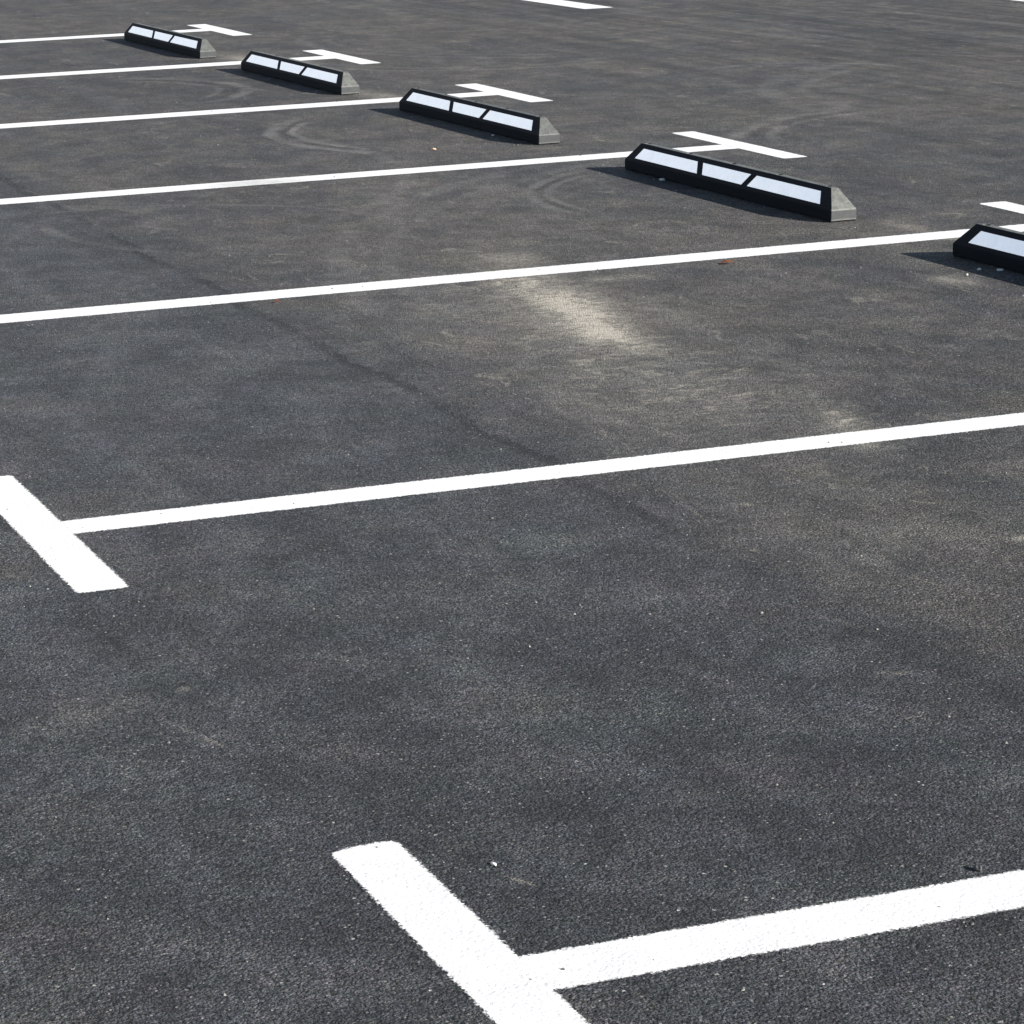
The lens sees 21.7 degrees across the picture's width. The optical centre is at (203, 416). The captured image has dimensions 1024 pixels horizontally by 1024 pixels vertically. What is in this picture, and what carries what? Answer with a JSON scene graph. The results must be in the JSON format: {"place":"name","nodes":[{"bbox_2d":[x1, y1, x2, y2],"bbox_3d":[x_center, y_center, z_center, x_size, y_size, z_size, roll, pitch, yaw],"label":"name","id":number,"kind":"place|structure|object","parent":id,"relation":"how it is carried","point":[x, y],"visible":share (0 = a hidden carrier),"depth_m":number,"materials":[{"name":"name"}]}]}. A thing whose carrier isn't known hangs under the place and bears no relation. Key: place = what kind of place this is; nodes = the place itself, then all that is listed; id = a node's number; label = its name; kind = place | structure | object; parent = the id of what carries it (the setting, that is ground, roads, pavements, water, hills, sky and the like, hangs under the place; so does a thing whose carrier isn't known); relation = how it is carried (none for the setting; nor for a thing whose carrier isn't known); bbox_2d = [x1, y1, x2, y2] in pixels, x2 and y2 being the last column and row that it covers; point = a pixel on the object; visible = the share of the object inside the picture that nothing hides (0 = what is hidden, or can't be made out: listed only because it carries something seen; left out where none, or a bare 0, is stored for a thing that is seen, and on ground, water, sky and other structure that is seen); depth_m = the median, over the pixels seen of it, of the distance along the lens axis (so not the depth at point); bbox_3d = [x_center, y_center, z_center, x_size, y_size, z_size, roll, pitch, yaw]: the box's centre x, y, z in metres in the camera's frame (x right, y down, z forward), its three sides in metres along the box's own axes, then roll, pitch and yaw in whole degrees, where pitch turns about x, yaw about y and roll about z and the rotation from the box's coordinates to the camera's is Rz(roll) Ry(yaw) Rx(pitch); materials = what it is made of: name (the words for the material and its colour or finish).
{"place":"outdoors","nodes":[
{"label":"outdoors","id":0,"kind":"place"},
{"bbox_2d":[0,0,1023,1023],"bbox_3d":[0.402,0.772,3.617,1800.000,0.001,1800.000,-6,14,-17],"label":"asphalt ground","id":1,"kind":"structure","parent":0,"point":[333,678],"depth_m":5.91,"materials":[{"name":"grey asphalt"}]},
{"bbox_2d":[0,24,251,42],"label":"bay marking","id":2,"kind":"object","parent":1,"relation":"on","point":[205,27],"visible":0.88,"depth_m":18.56,"materials":[{"name":"paint"}]},
{"bbox_2d":[124,23,215,58],"bbox_3d":[-0.238,-2.494,17.459,0.108,0.118,1.650,-6,14,-18],"label":"wheel stop","id":3,"kind":"object","parent":1,"relation":"on","point":[183,43],"visible":1,"depth_m":17.27,"materials":[{"name":"black rubber"}]},
{"bbox_2d":[0,50,379,78],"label":"bay marking","id":4,"kind":"object","parent":1,"relation":"on","point":[328,54],"visible":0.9,"depth_m":16.23,"materials":[{"name":"paint"}]},
{"bbox_2d":[0,83,552,128],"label":"bay marking","id":5,"kind":"object","parent":1,"relation":"on","point":[488,90],"visible":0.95,"depth_m":13.90,"materials":[{"name":"paint"}]},
{"bbox_2d":[241,50,358,94],"bbox_3d":[0.536,-1.985,15.174,0.108,0.118,1.650,-6,14,-18],"label":"wheel stop","id":6,"kind":"object","parent":1,"relation":"on","point":[316,76],"visible":1,"depth_m":15.00,"materials":[{"name":"black rubber"}]},
{"bbox_2d":[0,131,806,204],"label":"bay marking","id":7,"kind":"object","parent":1,"relation":"on","point":[728,143],"visible":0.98,"depth_m":11.43,"materials":[{"name":"paint"}]},
{"bbox_2d":[399,88,559,144],"bbox_3d":[1.323,-1.478,12.894,0.108,0.118,1.650,-6,14,-18],"label":"wheel stop","id":8,"kind":"object","parent":1,"relation":"on","point":[521,125],"visible":1,"depth_m":12.73,"materials":[{"name":"black rubber"}]},
{"bbox_2d":[0,413,1023,592],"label":"bay marking","id":9,"kind":"object","parent":1,"relation":"on","point":[67,555],"visible":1,"depth_m":6.17,"materials":[{"name":"paint"}]},
{"bbox_2d":[0,201,1023,322],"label":"bay marking","id":10,"kind":"object","parent":1,"relation":"on","point":[251,296],"visible":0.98,"depth_m":8.90,"materials":[{"name":"paint"}]},
{"bbox_2d":[0,41,1023,1010],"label":"loose grit","id":11,"kind":"object","parent":1,"relation":"on","point":[492,517],"visible":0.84,"depth_m":5.81,"materials":[{"name":"grey gravel"}]},
{"bbox_2d":[526,0,610,8],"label":"lane dash","id":12,"kind":"object","parent":1,"relation":"on","point":[573,4],"visible":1,"depth_m":20.05,"materials":[{"name":"paint"}]},
{"bbox_2d":[332,840,1023,1023],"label":"bay marking","id":13,"kind":"object","parent":1,"relation":"on","point":[490,973],"visible":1,"depth_m":3.74,"materials":[{"name":"paint"}]},
{"bbox_2d":[625,143,855,222],"bbox_3d":[2.104,-0.948,10.512,0.108,0.118,1.650,-6,14,-17],"label":"wheel stop","id":14,"kind":"object","parent":1,"relation":"on","point":[829,203],"visible":1,"depth_m":10.35,"materials":[{"name":"black rubber"}]},
{"bbox_2d":[973,863,981,871],"bbox_3d":[1.152,0.671,3.930,0.011,0.010,0.017,-6,14,-16],"label":"dark pebble","id":15,"kind":"object","parent":1,"relation":"on","point":[977,867],"visible":1,"depth_m":3.93,"materials":[{"name":"stone"}]},
{"bbox_2d":[953,223,1023,273],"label":"wheel stop","id":16,"kind":"object","parent":1,"relation":"on","point":[993,245],"visible":1,"depth_m":8.79,"materials":[{"name":"black rubber"}]}
]}

